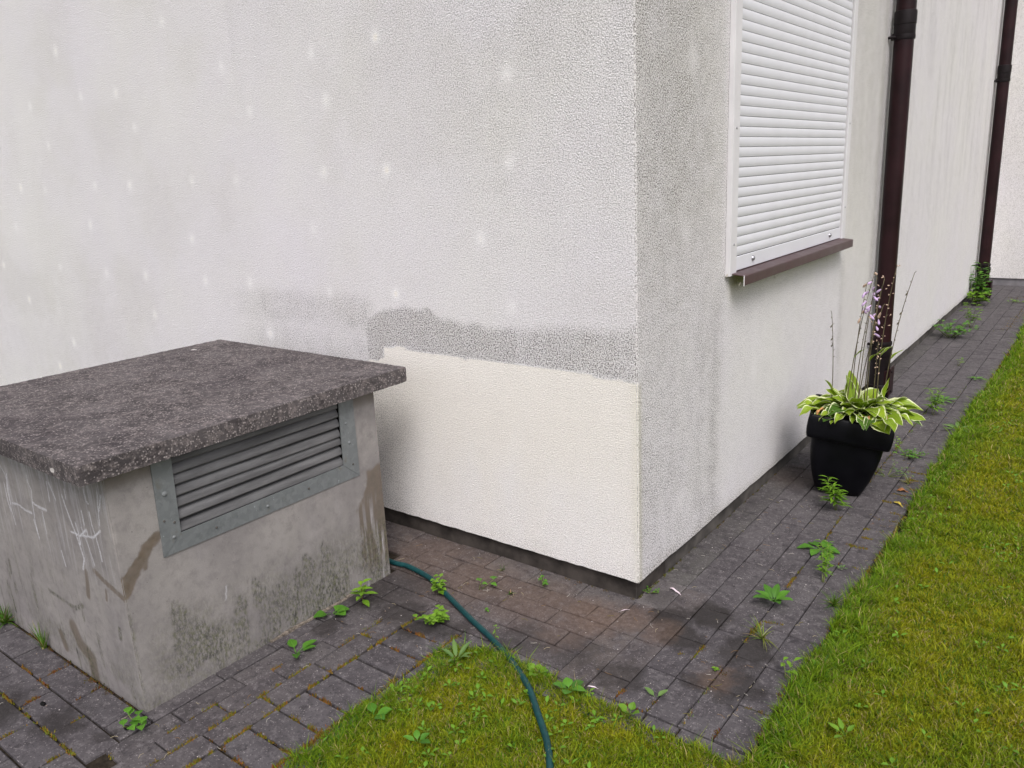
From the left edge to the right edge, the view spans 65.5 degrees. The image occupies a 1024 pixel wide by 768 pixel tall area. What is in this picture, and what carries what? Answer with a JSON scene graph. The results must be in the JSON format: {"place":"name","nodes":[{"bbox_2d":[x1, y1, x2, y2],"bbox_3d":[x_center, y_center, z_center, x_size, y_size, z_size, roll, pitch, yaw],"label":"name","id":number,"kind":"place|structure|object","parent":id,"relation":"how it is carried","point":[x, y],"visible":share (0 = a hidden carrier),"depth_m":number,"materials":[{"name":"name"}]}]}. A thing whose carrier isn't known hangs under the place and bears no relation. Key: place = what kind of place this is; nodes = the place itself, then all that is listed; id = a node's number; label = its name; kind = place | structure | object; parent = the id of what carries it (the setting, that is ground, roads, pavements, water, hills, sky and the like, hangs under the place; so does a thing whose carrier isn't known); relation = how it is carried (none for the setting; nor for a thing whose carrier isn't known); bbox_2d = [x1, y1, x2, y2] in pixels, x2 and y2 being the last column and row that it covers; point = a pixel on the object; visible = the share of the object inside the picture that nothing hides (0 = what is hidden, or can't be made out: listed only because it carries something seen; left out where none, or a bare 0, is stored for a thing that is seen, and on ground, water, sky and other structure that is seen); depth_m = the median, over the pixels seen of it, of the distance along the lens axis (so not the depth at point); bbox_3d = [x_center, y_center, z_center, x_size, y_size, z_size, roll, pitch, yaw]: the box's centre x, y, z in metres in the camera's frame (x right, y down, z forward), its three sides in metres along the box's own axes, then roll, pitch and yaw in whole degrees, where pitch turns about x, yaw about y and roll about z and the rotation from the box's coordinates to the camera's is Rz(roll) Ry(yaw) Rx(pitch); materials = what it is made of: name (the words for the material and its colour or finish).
{"place":"outdoors","nodes":[
{"label":"outdoors","id":0,"kind":"place"},
{"bbox_2d":[0,406,958,767],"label":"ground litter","id":1,"kind":"object","parent":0,"point":[592,600],"visible":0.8,"depth_m":2.72,"materials":[{"name":"plant"}]},
{"bbox_2d":[273,633,745,767],"bbox_3d":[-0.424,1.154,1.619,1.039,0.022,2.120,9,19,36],"label":"lawn","id":2,"kind":"structure","parent":0,"point":[509,748],"depth_m":2.18,"materials":[{"name":"green plant"}]},
{"bbox_2d":[367,702,391,719],"bbox_3d":[-0.387,0.938,2.281,0.099,0.014,0.059,9,19,36],"label":"broad plantain","id":3,"kind":"object","parent":2,"relation":"on","point":[383,711],"visible":1,"depth_m":2.28,"materials":[{"name":"green plant"}]},
{"bbox_2d":[403,730,429,743],"bbox_3d":[-0.250,0.961,2.163,0.085,0.015,0.045,4,16,24],"label":"broad plantain","id":4,"kind":"object","parent":2,"relation":"on","point":[416,733],"visible":1,"depth_m":2.17,"materials":[{"name":"green plant"}]},
{"bbox_2d":[441,638,470,661],"bbox_3d":[-0.170,0.860,2.547,0.104,0.042,0.132,-7,15,-15],"label":"plantain","id":5,"kind":"object","parent":2,"relation":"on","point":[454,646],"visible":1,"depth_m":2.56,"materials":[{"name":"green plant"}]},
{"bbox_2d":[527,663,547,675],"bbox_3d":[0.078,0.878,2.440,0.060,0.016,0.073,-6,15,-11],"label":"round leaved rosette","id":6,"kind":"object","parent":2,"relation":"on","point":[533,667],"visible":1,"depth_m":2.45,"materials":[{"name":"green plant"}]},
{"bbox_2d":[553,677,584,693],"bbox_3d":[0.178,0.894,2.348,0.083,0.016,0.085,-13,18,-32],"label":"broad plantain","id":7,"kind":"object","parent":2,"relation":"on","point":[567,682],"visible":1,"depth_m":2.36,"materials":[{"name":"green plant"}]},
{"bbox_2d":[618,702,638,713],"bbox_3d":[0.328,0.916,2.233,0.049,0.025,0.050,-6,15,-11],"label":"round leaved rosette","id":8,"kind":"object","parent":2,"relation":"on","point":[631,706],"visible":1,"depth_m":2.25,"materials":[{"name":"green plant"}]},
{"bbox_2d":[0,285,1023,767],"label":"path","id":9,"kind":"structure","parent":0,"point":[716,609],"depth_m":2.68,"materials":[{"name":"stone"}]},
{"bbox_2d":[0,603,17,628],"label":"grass tuft","id":10,"kind":"object","parent":9,"relation":"on","point":[4,618],"visible":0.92,"depth_m":2.90,"materials":[{"name":"green plant"}]},
{"bbox_2d":[27,621,49,649],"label":"grass tuft","id":11,"kind":"object","parent":9,"relation":"on","point":[42,641],"visible":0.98,"depth_m":2.73,"materials":[{"name":"green plant"}]},
{"bbox_2d":[119,707,147,729],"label":"corner weed","id":12,"kind":"object","parent":9,"relation":"on","point":[134,722],"visible":1,"depth_m":2.30,"materials":[{"name":"green plant"}]},
{"bbox_2d":[0,339,406,711],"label":"ventilation shaft","id":13,"kind":"object","parent":9,"relation":"on","point":[175,522],"visible":0.99,"depth_m":2.58,"materials":[{"name":"concrete"}]},
{"bbox_2d":[287,639,315,657],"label":"broad-leaved seedling","id":14,"kind":"object","parent":9,"relation":"on","point":[293,643],"visible":1,"depth_m":2.65,"materials":[{"name":"green plant"}]},
{"bbox_2d":[313,605,348,617],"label":"round leaved weed","id":15,"kind":"object","parent":9,"relation":"on","point":[340,609],"visible":1,"depth_m":2.84,"materials":[{"name":"green plant"}]},
{"bbox_2d":[350,578,377,606],"bbox_3d":[-0.539,0.763,2.890,0.102,0.095,0.094,9,19,36],"label":"red stemmed seedling","id":16,"kind":"object","parent":9,"relation":"on","point":[362,589],"visible":1,"depth_m":2.89,"materials":[{"name":"green plant"}]},
{"bbox_2d":[413,605,449,624],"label":"weed","id":17,"kind":"object","parent":9,"relation":"on","point":[439,615],"visible":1,"depth_m":2.75,"materials":[{"name":"green plant"}]},
{"bbox_2d":[430,573,446,594],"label":"weed","id":18,"kind":"object","parent":9,"relation":"on","point":[440,584],"visible":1,"depth_m":2.94,"materials":[{"name":"green plant"}]},
{"bbox_2d":[389,558,553,767],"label":"garden hose","id":19,"kind":"object","parent":9,"relation":"on","point":[489,636],"visible":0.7,"depth_m":2.51,"materials":[{"name":"green rubber"}]},
{"bbox_2d":[476,576,496,589],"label":"forked weed","id":20,"kind":"object","parent":9,"relation":"on","point":[493,578],"visible":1,"depth_m":2.97,"materials":[{"name":"green plant"}]},
{"bbox_2d":[0,297,1023,767],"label":"joint moss","id":21,"kind":"object","parent":9,"relation":"on","point":[244,729],"visible":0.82,"depth_m":2.45,"materials":[{"name":"green plant"}]},
{"bbox_2d":[538,575,548,586],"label":"leafy weed","id":22,"kind":"object","parent":9,"relation":"on","point":[544,582],"visible":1,"depth_m":2.98,"materials":[{"name":"green plant"}]},
{"bbox_2d":[643,586,659,592],"bbox_3d":[0.500,0.752,2.895,0.069,0.018,0.036,4,16,24],"label":"tiny clover","id":23,"kind":"object","parent":9,"relation":"on","point":[653,591],"visible":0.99,"depth_m":2.89,"materials":[{"name":"green plant"}]},
{"bbox_2d":[645,687,667,696],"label":"seedling","id":24,"kind":"object","parent":9,"relation":"on","point":[651,692],"visible":1,"depth_m":2.33,"materials":[{"name":"green plant"}]},
{"bbox_2d":[739,616,776,649],"bbox_3d":[0.798,0.795,2.572,0.118,0.067,0.144,0,15,11],"label":"grass tuft","id":25,"kind":"object","parent":9,"relation":"on","point":[763,636],"visible":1,"depth_m":2.59,"materials":[{"name":"green plant"}]},
{"bbox_2d":[753,584,792,603],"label":"broadleaf weed","id":26,"kind":"object","parent":9,"relation":"on","point":[776,593],"visible":1,"depth_m":2.80,"materials":[{"name":"green plant"}]},
{"bbox_2d":[781,657,801,677],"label":"yellowing weed","id":27,"kind":"object","parent":9,"relation":"on","point":[789,663],"visible":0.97,"depth_m":2.38,"materials":[{"name":"green plant"}]},
{"bbox_2d":[797,541,839,559],"bbox_3d":[1.213,0.652,3.150,0.160,0.027,0.151,9,19,36],"label":"broadleaf weed","id":28,"kind":"object","parent":9,"relation":"on","point":[812,551],"visible":0.7,"depth_m":3.15,"materials":[{"name":"green plant"}]},
{"bbox_2d":[814,539,834,582],"bbox_3d":[1.154,0.653,2.945,0.094,0.121,0.117,9,19,36],"label":"feathery weed","id":29,"kind":"object","parent":9,"relation":"on","point":[823,569],"visible":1,"depth_m":2.94,"materials":[{"name":"green plant"}]},
{"bbox_2d":[819,589,849,613],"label":"grass tuft","id":30,"kind":"object","parent":9,"relation":"on","point":[834,602],"visible":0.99,"depth_m":2.75,"materials":[{"name":"green plant"}]},
{"bbox_2d":[818,475,850,510],"bbox_3d":[1.407,0.481,3.475,0.132,0.156,0.122,-4,15,-5],"label":"feathery weed","id":31,"kind":"object","parent":9,"relation":"on","point":[838,496],"visible":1,"depth_m":3.47,"materials":[{"name":"green plant"}]},
{"bbox_2d":[806,394,894,495],"bbox_3d":[1.541,0.298,3.682,0.356,0.376,0.356,11,19,22],"label":"plant pot","id":32,"kind":"object","parent":9,"relation":"on","point":[846,452],"visible":0.68,"depth_m":3.54,"materials":[{"name":"black plastic"}]},
{"bbox_2d":[797,264,925,434],"bbox_3d":[1.559,-0.185,3.530,0.549,0.700,0.512,9,19,36],"label":"hosta plant","id":33,"kind":"object","parent":32,"relation":"on","point":[883,414],"visible":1,"depth_m":3.54,"materials":[{"name":"green plant"}]},
{"bbox_2d":[874,460,913,476],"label":"path creeper","id":34,"kind":"object","parent":9,"relation":"on","point":[895,472],"visible":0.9,"depth_m":3.83,"materials":[{"name":"green plant"}]},
{"bbox_2d":[895,436,902,451],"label":"pot shoot","id":35,"kind":"object","parent":9,"relation":"on","point":[898,445],"visible":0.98,"depth_m":4.13,"materials":[{"name":"green plant"}]},
{"bbox_2d":[898,474,915,484],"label":"grass tuft","id":36,"kind":"object","parent":9,"relation":"on","point":[908,481],"visible":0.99,"depth_m":3.74,"materials":[{"name":"green plant"}]},
{"bbox_2d":[893,446,930,458],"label":"pot weed","id":37,"kind":"object","parent":9,"relation":"on","point":[910,456],"visible":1,"depth_m":4.06,"materials":[{"name":"green plant"}]},
{"bbox_2d":[922,387,946,414],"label":"feathery weed","id":38,"kind":"object","parent":9,"relation":"on","point":[934,401],"visible":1,"depth_m":4.69,"materials":[{"name":"green plant"}]},
{"bbox_2d":[932,396,956,402],"bbox_3d":[2.684,0.093,4.957,0.152,0.016,0.147,-16,20,-42],"label":"path rosette","id":39,"kind":"object","parent":9,"relation":"on","point":[945,398],"visible":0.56,"depth_m":4.96,"materials":[{"name":"green plant"}]},
{"bbox_2d":[934,319,978,337],"bbox_3d":[3.690,-0.448,6.593,0.353,0.135,0.329,-1,15,6],"label":"wall weed","id":40,"kind":"object","parent":9,"relation":"on","point":[957,330],"depth_m":6.61,"materials":[{"name":"green plant"}]},
{"bbox_2d":[944,422,971,430],"bbox_3d":[2.470,0.245,4.415,0.164,0.022,0.188,9,19,36],"label":"path rosette","id":41,"kind":"object","parent":9,"relation":"on","point":[951,425],"visible":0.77,"depth_m":4.44,"materials":[{"name":"green plant"}]},
{"bbox_2d":[960,303,982,327],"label":"wall weed","id":42,"kind":"object","parent":9,"relation":"on","point":[972,318],"depth_m":6.94,"materials":[{"name":"green plant"}]},
{"bbox_2d":[964,286,990,305],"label":"bushy weed","id":43,"kind":"object","parent":9,"relation":"on","point":[980,296],"visible":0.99,"depth_m":7.91,"materials":[{"name":"green plant"}]},
{"bbox_2d":[969,260,991,301],"bbox_3d":[4.705,-1.042,8.087,0.315,0.417,0.295,9,19,36],"label":"bushy weed","id":44,"kind":"object","parent":9,"relation":"on","point":[982,284],"visible":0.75,"depth_m":8.03,"materials":[{"name":"green plant"}]},
{"bbox_2d":[720,317,1023,767],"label":"lawn","id":45,"kind":"structure","parent":0,"point":[916,707],"depth_m":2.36,"materials":[{"name":"green plant"}]},
{"bbox_2d":[323,407,1023,767],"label":"lawn clover","id":46,"kind":"object","parent":45,"relation":"on","point":[891,759],"visible":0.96,"depth_m":2.30,"materials":[{"name":"green plant"}]},
{"bbox_2d":[828,717,854,737],"bbox_3d":[0.864,0.918,2.109,0.064,0.018,0.085,9,19,36],"label":"lime plantain","id":47,"kind":"object","parent":45,"relation":"on","point":[841,726],"visible":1,"depth_m":2.12,"materials":[{"name":"green plant"}]},
{"label":"ground","id":48,"kind":"structure","parent":0,"visible":0},
{"bbox_2d":[0,0,1023,598],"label":"house","id":49,"kind":"structure","parent":48,"relation":"on","point":[526,244],"depth_m":3.29,"materials":[{"name":"paint"}]},
{"bbox_2d":[867,0,917,397],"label":"drainpipe","id":50,"kind":"object","parent":49,"relation":"attached to","point":[903,36],"visible":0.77,"depth_m":4.73,"materials":[{"name":"brown plastic"}]},
{"bbox_2d":[974,0,1017,298],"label":"drainpipe","id":51,"kind":"object","parent":49,"relation":"attached to","point":[1003,79],"visible":0.81,"depth_m":7.89,"materials":[{"name":"brown plastic"}]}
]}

